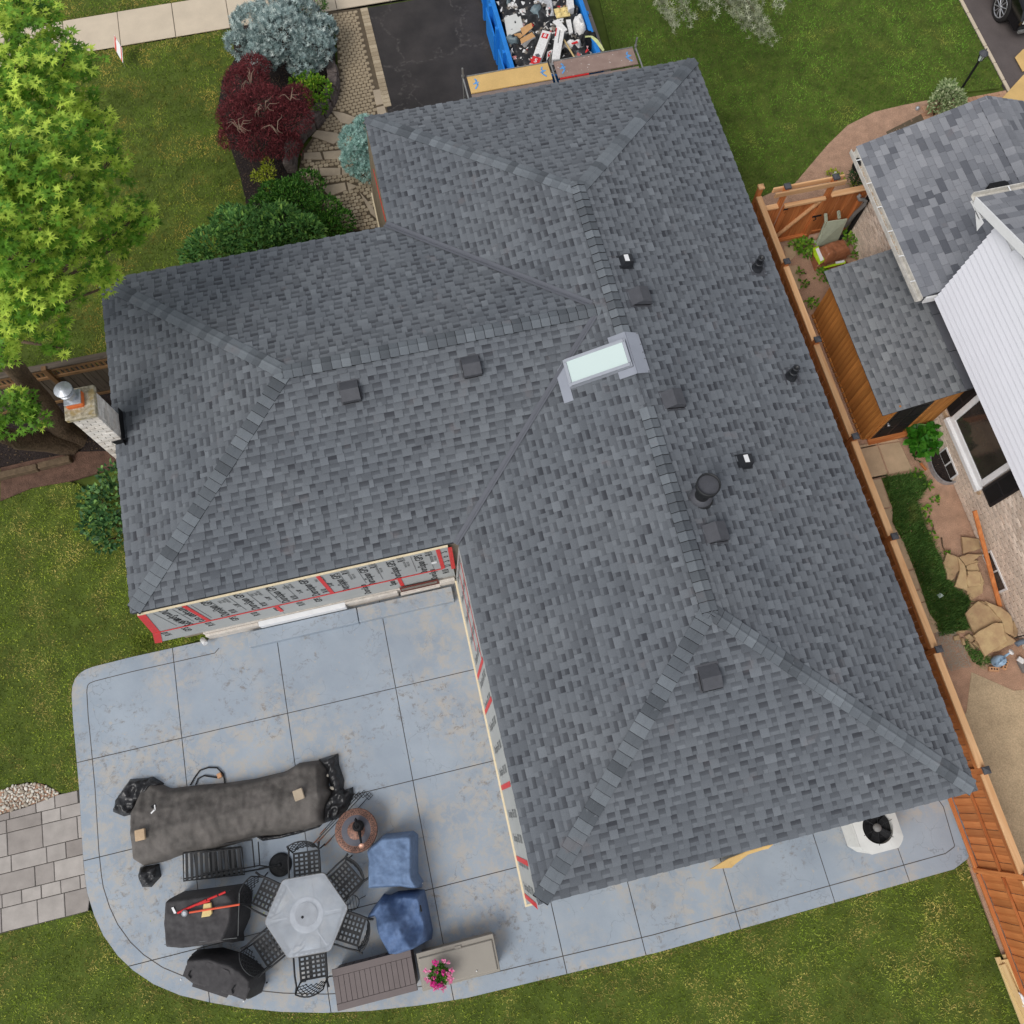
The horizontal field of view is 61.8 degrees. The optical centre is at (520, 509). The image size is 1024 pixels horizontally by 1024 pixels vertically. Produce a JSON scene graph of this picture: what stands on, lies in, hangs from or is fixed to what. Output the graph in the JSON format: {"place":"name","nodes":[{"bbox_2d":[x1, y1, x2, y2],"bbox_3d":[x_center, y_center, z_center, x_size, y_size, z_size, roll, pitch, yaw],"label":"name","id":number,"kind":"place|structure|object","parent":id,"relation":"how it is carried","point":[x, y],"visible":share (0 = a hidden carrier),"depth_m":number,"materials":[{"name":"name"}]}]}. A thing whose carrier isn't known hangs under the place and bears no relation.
{"place":"outdoors","nodes":[
{"label":"outdoors","id":0,"kind":"place"},
{"bbox_2d":[0,782,59,814],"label":"pebble bed","id":1,"kind":"object","parent":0,"point":[13,797],"visible":1,"depth_m":16.62,"materials":[{"name":"beige gravel"}]},
{"bbox_2d":[0,790,89,933],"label":"stone path","id":2,"kind":"structure","parent":0,"point":[42,876],"depth_m":16.22,"materials":[{"name":"grey stone"}]},
{"bbox_2d":[0,361,111,467],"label":"mulch bed","id":3,"kind":"object","parent":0,"point":[18,457],"visible":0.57,"depth_m":18.95,"materials":[{"name":"brown soil"}]},
{"bbox_2d":[0,352,110,414],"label":"old fence","id":4,"kind":"object","parent":3,"relation":"on","point":[96,376],"visible":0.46,"depth_m":18.20,"materials":[{"name":"brown wood"}]},
{"bbox_2d":[0,0,163,455],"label":"maple tree","id":5,"kind":"object","parent":3,"relation":"on","point":[36,196],"visible":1,"depth_m":13.46,"materials":[{"name":"green plant"}]},
{"bbox_2d":[0,451,115,500],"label":"soil strip","id":6,"kind":"object","parent":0,"point":[84,465],"visible":0.81,"depth_m":18.78,"materials":[{"name":"brown soil"}]},
{"bbox_2d":[0,455,72,480],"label":"timber edging","id":7,"kind":"object","parent":6,"relation":"on","point":[35,468],"visible":1,"depth_m":18.67,"materials":[{"name":"brown wood"}]},
{"bbox_2d":[0,0,186,29],"bbox_3d":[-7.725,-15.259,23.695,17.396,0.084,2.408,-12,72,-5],"label":"grass","id":8,"kind":"structure","parent":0,"point":[99,7],"depth_m":23.13,"materials":[{"name":"green plant"}]},
{"bbox_2d":[0,482,206,792],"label":"lawn","id":9,"kind":"structure","parent":0,"point":[76,622],"depth_m":17.72,"materials":[{"name":"green plant"}]},
{"bbox_2d":[73,458,123,554],"bbox_3d":[-8.665,-0.084,17.857,1.455,1.301,1.962,-12,72,-5],"label":"bush","id":10,"kind":"object","parent":9,"relation":"on","point":[90,506],"visible":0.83,"depth_m":17.68,"materials":[{"name":"green plant"}]},
{"bbox_2d":[128,633,203,653],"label":"long grass","id":11,"kind":"structure","parent":9,"relation":"on","point":[151,647],"depth_m":17.59,"materials":[{"name":"plant"}]},
{"bbox_2d":[0,29,251,384],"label":"lawn","id":12,"kind":"structure","parent":0,"point":[168,89],"depth_m":21.61,"materials":[{"name":"green plant"}]},
{"bbox_2d":[175,197,327,265],"bbox_3d":[-6.194,-6.269,19.798,3.458,1.651,1.868,4,71,1],"label":"evergreen shrub","id":13,"kind":"object","parent":12,"relation":"on","point":[258,224],"visible":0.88,"depth_m":19.43,"materials":[{"name":"green plant"}]},
{"bbox_2d":[0,0,405,66],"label":"sidewalk","id":14,"kind":"structure","parent":0,"point":[126,28],"depth_m":22.94,"materials":[{"name":"beige concrete"}]},
{"bbox_2d":[218,14,335,231],"bbox_3d":[-6.313,-10.653,22.196,3.047,0.050,8.286,-3,71,-1],"label":"planting bed","id":15,"kind":"object","parent":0,"point":[246,169],"visible":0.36,"depth_m":21.80,"materials":[{"name":"brown soil"}]},
{"bbox_2d":[249,155,276,191],"bbox_3d":[-6.305,-8.181,20.981,0.726,0.640,1.042,-12,72,-5],"label":"golden shrub","id":16,"kind":"object","parent":15,"relation":"on","point":[266,167],"visible":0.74,"depth_m":20.88,"materials":[{"name":"yellow plant"}]},
{"bbox_2d":[214,50,314,162],"bbox_3d":[-6.268,-9.665,20.863,2.836,1.817,2.717,32,74,10],"label":"japanese maple","id":17,"kind":"object","parent":15,"relation":"on","point":[284,102],"visible":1,"depth_m":20.43,"materials":[{"name":"red plant"}]},
{"bbox_2d":[222,0,338,80],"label":"blue spruce","id":18,"kind":"object","parent":15,"relation":"on","point":[280,16],"visible":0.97,"depth_m":21.69,"materials":[{"name":"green plant"}]},
{"bbox_2d":[246,166,357,241],"bbox_3d":[-5.147,-7.332,20.595,2.670,0.855,2.042,29,73,9],"label":"spreading shrub","id":19,"kind":"object","parent":15,"relation":"on","point":[291,185],"visible":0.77,"depth_m":20.45,"materials":[{"name":"green plant"}]},
{"bbox_2d":[288,69,333,114],"bbox_3d":[-5.271,-10.696,21.765,0.952,0.798,1.461,-35,75,-11],"label":"lime shrub","id":20,"kind":"object","parent":15,"relation":"on","point":[310,81],"visible":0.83,"depth_m":21.62,"materials":[{"name":"green plant"}]},
{"bbox_2d":[283,60,340,172],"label":"retaining wall","id":21,"kind":"structure","parent":15,"relation":"on","point":[318,120],"depth_m":21.69,"materials":[{"name":"stone"}]},
{"bbox_2d":[299,7,391,231],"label":"paver path","id":22,"kind":"structure","parent":0,"point":[363,87],"depth_m":22.06,"materials":[{"name":"beige stone"}]},
{"bbox_2d":[336,113,371,183],"bbox_3d":[-3.920,-8.797,20.970,1.190,1.100,1.854,-12,72,-5],"label":"blue spruce","id":23,"kind":"object","parent":22,"relation":"on","point":[356,147],"visible":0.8,"depth_m":20.65,"materials":[{"name":"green plant"}]},
{"bbox_2d":[368,0,499,112],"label":"driveway","id":24,"kind":"structure","parent":0,"point":[428,50],"depth_m":22.75,"materials":[{"name":"black asphalt"}]},
{"bbox_2d":[481,0,603,88],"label":"rubbish bin","id":25,"kind":"object","parent":24,"relation":"on","point":[500,50],"visible":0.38,"depth_m":21.56,"materials":[{"name":"blue paint"}]},
{"bbox_2d":[495,0,589,74],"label":"rubbish","id":26,"kind":"object","parent":25,"relation":"in","point":[530,16],"visible":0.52,"depth_m":21.50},
{"bbox_2d":[504,12,522,35],"bbox_3d":[-0.187,-12.169,21.489,0.480,0.060,0.720,-12,72,-5],"label":"flat sheet","id":27,"kind":"object","parent":26,"relation":"on","point":[512,27],"visible":1,"depth_m":21.46,"materials":[{"name":"white metal"}]},
{"bbox_2d":[530,30,550,63],"bbox_3d":[0.480,-11.319,21.064,0.222,0.170,1.120,16,72,5],"label":"ridge carton","id":28,"kind":"object","parent":26,"relation":"on","point":[541,46],"visible":0.99,"depth_m":21.01,"materials":[{"name":"white cardboard"}]},
{"bbox_2d":[497,0,591,73],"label":"paper scraps","id":29,"kind":"object","parent":26,"relation":"on","point":[515,7],"visible":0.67,"depth_m":21.53,"materials":[{"name":"paper"}]},
{"bbox_2d":[551,26,563,64],"bbox_3d":[0.917,-11.423,21.063,0.216,0.167,1.074,7,71,2],"label":"ridge carton","id":30,"kind":"object","parent":26,"relation":"on","point":[558,43],"visible":0.88,"depth_m":20.99,"materials":[{"name":"white cardboard"}]},
{"bbox_2d":[461,37,642,98],"bbox_3d":[0.814,-9.878,20.873,4.300,2.050,1.190,-12,72,-5],"label":"scaffold","id":31,"kind":"object","parent":24,"relation":"on","point":[576,67],"visible":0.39,"depth_m":20.22,"materials":[{"name":"yellow wood"}]},
{"bbox_2d":[0,0,1003,941],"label":"ground","id":32,"kind":"structure","parent":0,"point":[602,32],"depth_m":21.84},
{"bbox_2d":[53,58,977,908],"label":"house","id":33,"kind":"structure","parent":32,"relation":"on","point":[531,372],"depth_m":15.55,"materials":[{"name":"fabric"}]},
{"bbox_2d":[400,579,440,595],"bbox_3d":[-2.088,1.615,17.672,0.840,0.340,0.088,-12,72,-5],"label":"window","id":34,"kind":"structure","parent":33,"relation":"in","point":[406,590],"depth_m":17.73,"materials":[{"name":"white glass"}]},
{"bbox_2d":[838,96,1023,648],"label":"neighbour house","id":35,"kind":"structure","parent":32,"relation":"on","point":[947,189],"depth_m":17.53,"materials":[{"name":"fabric"}]},
{"bbox_2d":[927,447,958,484],"bbox_3d":[9.291,-0.977,18.856,0.430,0.340,0.880,-12,72,-5],"label":"basement window","id":36,"kind":"structure","parent":35,"relation":"in","point":[942,467],"depth_m":18.92,"materials":[{"name":"glass"}]},
{"bbox_2d":[944,395,1009,491],"bbox_3d":[9.456,-1.419,17.523,0.240,1.490,1.710,-12,72,-5],"label":"window","id":37,"kind":"structure","parent":35,"relation":"in","point":[982,457],"depth_m":17.68,"materials":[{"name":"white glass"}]},
{"bbox_2d":[982,550,1007,592],"bbox_3d":[10.042,1.319,18.083,0.078,0.340,0.880,-12,72,-5],"label":"basement window","id":38,"kind":"structure","parent":35,"relation":"in","point":[1001,585],"depth_m":18.00,"materials":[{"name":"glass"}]},
{"bbox_2d":[959,0,1009,91],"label":"kerb strip","id":39,"kind":"object","parent":32,"relation":"on","point":[1005,86],"visible":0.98,"depth_m":22.93,"materials":[{"name":"beige concrete"}]},
{"bbox_2d":[0,860,1019,1023],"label":"lawn","id":40,"kind":"structure","parent":0,"point":[604,998],"depth_m":15.69,"materials":[{"name":"green plant"}]},
{"bbox_2d":[995,957,1023,1023],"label":"lumber","id":41,"kind":"object","parent":40,"relation":"on","point":[1015,1006],"visible":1,"depth_m":15.56,"materials":[{"name":"brown wood"}]},
{"bbox_2d":[999,964,1023,1018],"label":"lumber","id":42,"kind":"object","parent":41,"relation":"on","point":[1011,984],"visible":1,"depth_m":15.57,"materials":[{"name":"brown wood"}]},
{"bbox_2d":[72,580,970,1012],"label":"patio","id":43,"kind":"structure","parent":0,"point":[388,712],"depth_m":16.53,"materials":[{"name":"blue concrete"}]},
{"bbox_2d":[164,884,252,947],"bbox_3d":[-5.670,7.386,15.473,1.384,1.041,0.982,-4,71,-2],"label":"grill cover","id":44,"kind":"object","parent":43,"relation":"on","point":[228,924],"visible":0.97,"depth_m":15.07,"materials":[{"name":"black fabric"}]},
{"bbox_2d":[181,903,239,916],"bbox_3d":[-5.458,7.031,15.042,1.012,0.090,0.222,-12,72,-5],"label":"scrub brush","id":45,"kind":"object","parent":44,"relation":"on","point":[206,910],"visible":1,"depth_m":15.02,"materials":[{"name":"plastic"}]},
{"bbox_2d":[180,947,267,1001],"bbox_3d":[-5.302,8.267,15.273,1.461,0.860,0.555,15,72,4],"label":"grill cover","id":46,"kind":"object","parent":43,"relation":"on","point":[220,972],"visible":0.98,"depth_m":14.93,"materials":[{"name":"black fabric"}]},
{"bbox_2d":[182,839,265,881],"bbox_3d":[-5.606,6.641,16.145,1.562,0.175,0.666,-12,72,-5],"label":"folded lounger","id":47,"kind":"object","parent":43,"relation":"on","point":[221,875],"visible":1,"depth_m":16.11,"materials":[{"name":"black paint"}]},
{"bbox_2d":[201,847,243,873],"bbox_3d":[-5.603,6.581,16.044,0.789,0.028,0.400,-7,71,-3],"label":"folded lounger","id":48,"kind":"object","parent":47,"relation":"on","point":[219,860],"visible":1,"depth_m":16.04,"materials":[{"name":"black paint"}]},
{"bbox_2d":[113,754,353,886],"bbox_3d":[-5.538,5.721,16.303,4.581,0.544,2.044,-12,72,-5],"label":"covered pile","id":49,"kind":"object","parent":43,"relation":"on","point":[176,822],"visible":1,"depth_m":16.19,"materials":[{"name":"grey fabric"}]},
{"bbox_2d":[238,871,280,916],"bbox_3d":[-4.701,7.044,15.668,0.699,0.915,0.617,22,72,7],"label":"patio chair","id":50,"kind":"object","parent":43,"relation":"on","point":[267,890],"visible":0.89,"depth_m":15.64,"materials":[{"name":"black paint"}]},
{"bbox_2d":[238,927,285,977],"bbox_3d":[-4.582,7.927,15.369,0.700,0.915,0.617,-37,75,-12],"label":"patio chair","id":51,"kind":"object","parent":43,"relation":"on","point":[265,947],"visible":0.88,"depth_m":15.34,"materials":[{"name":"black paint"}]},
{"bbox_2d":[258,852,291,876],"bbox_3d":[-4.617,6.705,16.171,0.537,0.178,0.429,21,72,7],"label":"umbrella base","id":52,"kind":"object","parent":43,"relation":"on","point":[278,865],"visible":1,"depth_m":16.18,"materials":[{"name":"black paint"}]},
{"bbox_2d":[286,841,324,877],"bbox_3d":[-3.984,6.500,15.860,0.617,0.915,0.700,-7,71,-3],"label":"patio chair","id":53,"kind":"object","parent":43,"relation":"on","point":[308,856],"visible":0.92,"depth_m":15.84,"materials":[{"name":"black paint"}]},
{"bbox_2d":[265,872,349,958],"bbox_3d":[-3.851,7.383,15.653,1.484,0.723,1.358,-12,72,-5],"label":"dining table","id":54,"kind":"object","parent":43,"relation":"on","point":[306,914],"visible":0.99,"depth_m":15.31,"materials":[{"name":"grey glass"}]},
{"bbox_2d":[293,952,332,997],"bbox_3d":[-3.716,8.237,15.272,0.617,0.915,0.700,-9,72,-4],"label":"patio chair","id":55,"kind":"object","parent":43,"relation":"on","point":[311,973],"visible":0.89,"depth_m":15.27,"materials":[{"name":"black paint"}]},
{"bbox_2d":[326,853,368,901],"bbox_3d":[-3.191,6.782,15.772,0.700,0.915,0.617,-43,77,-13],"label":"patio chair","id":56,"kind":"object","parent":43,"relation":"on","point":[348,880],"visible":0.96,"depth_m":15.76,"materials":[{"name":"black paint"}]},
{"bbox_2d":[247,586,454,647],"bbox_3d":[-3.499,2.230,17.712,4.270,0.158,0.315,-12,72,-5],"label":"concrete step","id":57,"kind":"object","parent":43,"relation":"on","point":[344,618],"visible":1,"depth_m":17.64,"materials":[{"name":"grey concrete"}]},
{"bbox_2d":[334,910,373,954],"bbox_3d":[-3.016,7.624,15.487,0.700,0.915,0.617,15,72,5],"label":"patio chair","id":58,"kind":"object","parent":43,"relation":"on","point":[354,926],"visible":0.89,"depth_m":15.47,"materials":[{"name":"black paint"}]},
{"bbox_2d":[335,808,377,852],"bbox_3d":[-3.100,6.100,16.256,0.800,0.434,0.800,-12,72,-5],"label":"fire table","id":59,"kind":"object","parent":43,"relation":"on","point":[347,837],"visible":0.96,"depth_m":16.05,"materials":[{"name":"brown metal"}]},
{"bbox_2d":[332,949,418,1010],"bbox_3d":[-2.594,8.420,15.394,1.420,0.584,0.670,-12,72,-5],"label":"deck box","id":60,"kind":"object","parent":43,"relation":"on","point":[375,978],"visible":0.94,"depth_m":15.13,"materials":[{"name":"brown plastic"}]},
{"bbox_2d":[367,831,422,887],"bbox_3d":[-2.382,6.588,15.950,1.002,0.713,1.023,-6,71,-2],"label":"blue cover","id":61,"kind":"object","parent":43,"relation":"on","point":[393,859],"visible":0.99,"depth_m":15.68,"materials":[{"name":"fabric"}]},
{"bbox_2d":[368,889,432,954],"bbox_3d":[-2.244,7.542,15.534,1.123,0.890,1.067,-12,72,-5],"label":"blue cover","id":62,"kind":"object","parent":43,"relation":"on","point":[403,921],"visible":0.98,"depth_m":15.40,"materials":[{"name":"fabric"}]},
{"bbox_2d":[416,932,499,990],"bbox_3d":[-1.123,8.161,15.487,1.410,0.602,0.620,-12,72,-5],"label":"deck box","id":63,"kind":"object","parent":43,"relation":"on","point":[472,957],"visible":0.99,"depth_m":15.25,"materials":[{"name":"beige plastic"}]},
{"bbox_2d":[423,959,454,992],"bbox_3d":[-1.418,8.141,15.003,0.516,0.359,0.527,44,76,13],"label":"flower pot","id":64,"kind":"object","parent":63,"relation":"on","point":[440,976],"visible":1,"depth_m":14.91,"materials":[{"name":"ceramic"}]},
{"bbox_2d":[711,844,772,868],"bbox_3d":[4.165,6.597,16.137,1.263,0.376,0.206,-19,73,-7],"label":"plywood offcut","id":65,"kind":"object","parent":43,"relation":"on","point":[731,862],"visible":0.95,"depth_m":16.12,"materials":[{"name":"beige wood"}]},
{"bbox_2d":[841,813,903,854],"bbox_3d":[6.607,6.011,16.177,0.840,0.785,0.840,-12,72,-5],"label":"air conditioner","id":66,"kind":"object","parent":43,"relation":"on","point":[876,835],"visible":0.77,"depth_m":15.85,"materials":[{"name":"white metal"}]},
{"bbox_2d":[599,0,1001,202],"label":"lawn","id":67,"kind":"structure","parent":0,"point":[751,123],"depth_m":22.75,"materials":[{"name":"green plant"}]},
{"bbox_2d":[653,0,790,45],"bbox_3d":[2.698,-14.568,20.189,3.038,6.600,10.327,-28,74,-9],"label":"silver spruce","id":68,"kind":"object","parent":67,"relation":"on","point":[750,17],"visible":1,"depth_m":19.14,"materials":[{"name":"green plant"}]},
{"bbox_2d":[762,93,957,242],"bbox_3d":[8.541,-8.584,21.640,7.614,0.050,2.911,-21,73,-8],"label":"soil bed","id":69,"kind":"object","parent":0,"point":[821,166],"visible":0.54,"depth_m":21.86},
{"bbox_2d":[771,173,846,241],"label":"cedar gate","id":70,"kind":"structure","parent":69,"relation":"on","point":[796,219],"depth_m":19.69,"materials":[{"name":"brown wood"}]},
{"bbox_2d":[810,185,866,234],"bbox_3d":[7.534,-7.070,20.165,0.983,1.810,0.180,-12,72,-5],"label":"return fence","id":71,"kind":"object","parent":69,"relation":"on","point":[842,197],"visible":0.65,"depth_m":20.00,"materials":[{"name":"brown wood"}]},
{"bbox_2d":[782,245,937,634],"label":"side path","id":72,"kind":"structure","parent":0,"point":[794,257],"depth_m":19.44,"materials":[{"name":"brown soil"}]},
{"bbox_2d":[859,438,911,478],"bbox_3d":[8.089,-1.145,19.090,1.070,0.061,0.834,-12,72,-5],"label":"shed apron","id":73,"kind":"object","parent":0,"point":[890,456],"visible":0.8,"depth_m":19.06,"materials":[{"name":"beige concrete"}]},
{"bbox_2d":[772,232,1023,987],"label":"side yard soil","id":74,"kind":"structure","parent":0,"point":[949,519],"depth_m":18.30,"materials":[{"name":"brown soil"}]},
{"bbox_2d":[787,235,816,259],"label":"weeds","id":75,"kind":"object","parent":74,"relation":"on","point":[806,247],"visible":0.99,"depth_m":20.68,"materials":[{"name":"green plant"}]},
{"bbox_2d":[796,266,829,309],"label":"weeds","id":76,"kind":"object","parent":74,"relation":"on","point":[806,286],"visible":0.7,"depth_m":20.44,"materials":[{"name":"green plant"}]},
{"bbox_2d":[810,256,847,270],"bbox_3d":[7.462,-6.046,20.632,0.874,0.165,0.440,-12,72,-5],"label":"soil bag","id":77,"kind":"object","parent":74,"relation":"on","point":[815,265],"visible":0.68,"depth_m":20.61,"materials":[{"name":"plastic"}]},
{"bbox_2d":[812,246,846,267],"bbox_3d":[7.416,-6.090,20.456,0.886,0.265,0.566,-12,72,-5],"label":"soil bag","id":78,"kind":"object","parent":77,"relation":"on","point":[818,257],"visible":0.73,"depth_m":20.43,"materials":[{"name":"green plastic"}]},
{"bbox_2d":[819,240,850,262],"bbox_3d":[7.458,-6.198,20.310,0.726,0.232,0.452,-21,73,-7],"label":"soil bag","id":79,"kind":"object","parent":78,"relation":"on","point":[834,250],"visible":1,"depth_m":20.24,"materials":[{"name":"brown plastic"}]},
{"bbox_2d":[814,210,846,245],"bbox_3d":[7.372,-6.694,20.376,0.634,0.916,0.333,-12,72,-5],"label":"upended bench","id":80,"kind":"object","parent":74,"relation":"on","point":[831,231],"visible":0.97,"depth_m":20.35,"materials":[{"name":"green paint"}]},
{"bbox_2d":[752,183,1023,995],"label":"cedar fence","id":81,"kind":"object","parent":74,"relation":"on","point":[1005,877],"visible":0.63,"depth_m":16.11,"materials":[{"name":"brown wood"}]},
{"bbox_2d":[811,249,973,444],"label":"garden shed","id":82,"kind":"structure","parent":74,"relation":"on","point":[891,351],"depth_m":18.16,"materials":[{"name":"fabric"}]},
{"bbox_2d":[871,401,933,438],"bbox_3d":[8.220,-1.893,18.454,0.770,1.570,0.110,-12,72,-5],"label":"door","id":83,"kind":"structure","parent":82,"relation":"in","point":[902,419],"depth_m":18.39,"materials":[{"name":"metal"}]},
{"bbox_2d":[903,421,943,461],"bbox_3d":[8.956,-1.552,18.918,0.949,0.574,0.991,-12,72,-5],"label":"leafy plant","id":84,"kind":"object","parent":74,"relation":"on","point":[922,439],"visible":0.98,"depth_m":18.86,"materials":[{"name":"green plant"}]},
{"bbox_2d":[912,467,950,554],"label":"weeds","id":85,"kind":"object","parent":74,"relation":"on","point":[926,506],"visible":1,"depth_m":18.62,"materials":[{"name":"green plant"}]},
{"bbox_2d":[943,553,958,580],"bbox_3d":[9.150,1.223,18.188,0.320,0.055,0.612,4,71,1],"label":"flagstone","id":86,"kind":"object","parent":74,"relation":"on","point":[951,566],"visible":1,"depth_m":18.17,"materials":[{"name":"beige stone"}]},
{"bbox_2d":[954,557,967,590],"bbox_3d":[9.348,1.363,18.100,0.274,0.055,0.696,14,72,4],"label":"flagstone","id":87,"kind":"object","parent":74,"relation":"on","point":[961,581],"visible":1,"depth_m":18.05,"materials":[{"name":"beige stone"}]},
{"bbox_2d":[961,537,980,553],"bbox_3d":[9.663,0.788,18.341,0.390,0.055,0.377,4,71,1],"label":"flagstone","id":88,"kind":"object","parent":74,"relation":"on","point":[968,544],"visible":1,"depth_m":18.32,"materials":[{"name":"beige stone"}]},
{"bbox_2d":[972,510,1001,606],"bbox_3d":[9.722,1.039,17.816,0.092,0.952,1.966,-20,73,-7],"label":"leaning plank","id":89,"kind":"object","parent":74,"relation":"on","point":[986,557],"visible":1,"depth_m":17.80,"materials":[{"name":"brown wood"}]},
{"bbox_2d":[990,633,1015,652],"bbox_3d":[9.792,2.738,17.616,0.746,0.055,0.343,-24,73,-8],"label":"flagstone","id":90,"kind":"object","parent":74,"relation":"on","point":[1010,640],"visible":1,"depth_m":17.58,"materials":[{"name":"beige stone"}]},
{"bbox_2d":[973,623,1006,656],"bbox_3d":[9.699,2.645,17.584,0.731,0.055,0.485,-25,73,-9],"label":"flagstone","id":91,"kind":"object","parent":90,"relation":"on","point":[990,638],"visible":1,"depth_m":17.56,"materials":[{"name":"beige stone"}]},
{"bbox_3d":[9.602,2.017,17.965,0.538,0.055,0.155,-12,72,-5],"label":"flagstone","id":92,"kind":"object","parent":74,"relation":"on","visible":0},
{"bbox_2d":[965,601,1000,633],"bbox_3d":[9.594,2.219,17.833,0.670,0.055,0.573,-22,73,-8],"label":"flagstone","id":93,"kind":"object","parent":92,"relation":"on","point":[979,615],"visible":1,"depth_m":17.80,"materials":[{"name":"beige stone"}]},
{"bbox_2d":[984,601,1013,636],"bbox_3d":[10.034,2.245,17.797,0.324,0.055,0.865,-21,73,-7],"label":"flagstone","id":94,"kind":"object","parent":93,"relation":"on","point":[1004,616],"visible":1,"depth_m":17.77,"materials":[{"name":"beige stone"}]},
{"bbox_2d":[881,469,973,636],"bbox_3d":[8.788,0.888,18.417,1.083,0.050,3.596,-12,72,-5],"label":"grass strip","id":95,"kind":"object","parent":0,"point":[889,497],"depth_m":18.34,"materials":[{"name":"green plant"}]},
{"bbox_2d":[886,90,1006,133],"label":"brick path","id":96,"kind":"structure","parent":0,"point":[921,117],"depth_m":22.17,"materials":[{"name":"brown brick"}]},
{"bbox_2d":[926,77,967,115],"bbox_3d":[10.817,-10.510,21.814,1.072,0.881,1.065,-12,72,-5],"label":"variegated shrub","id":97,"kind":"object","parent":96,"relation":"on","point":[946,98],"visible":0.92,"depth_m":21.65,"materials":[{"name":"green plant"}]},
{"bbox_2d":[936,631,971,670],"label":"gravel","id":98,"kind":"structure","parent":0,"point":[951,653],"depth_m":17.68,"materials":[{"name":"gravel"}]},
{"bbox_2d":[958,672,1023,941],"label":"sandy ground","id":99,"kind":"structure","parent":0,"point":[992,708],"depth_m":17.14,"materials":[{"name":"beige sand"}]},
{"bbox_2d":[963,0,1023,88],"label":"neighbour driveway","id":100,"kind":"structure","parent":0,"point":[1004,41],"depth_m":23.05,"materials":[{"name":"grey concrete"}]},
{"bbox_2d":[992,0,1023,33],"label":"parked car","id":101,"kind":"object","parent":100,"relation":"on","point":[1011,12],"visible":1,"depth_m":22.68,"materials":[{"name":"black paint"}]},
{"bbox_2d":[1003,75,1023,100],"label":"plywood sheet","id":102,"kind":"object","parent":100,"relation":"on","point":[1015,91],"visible":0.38,"depth_m":22.37,"materials":[{"name":"beige wood"}]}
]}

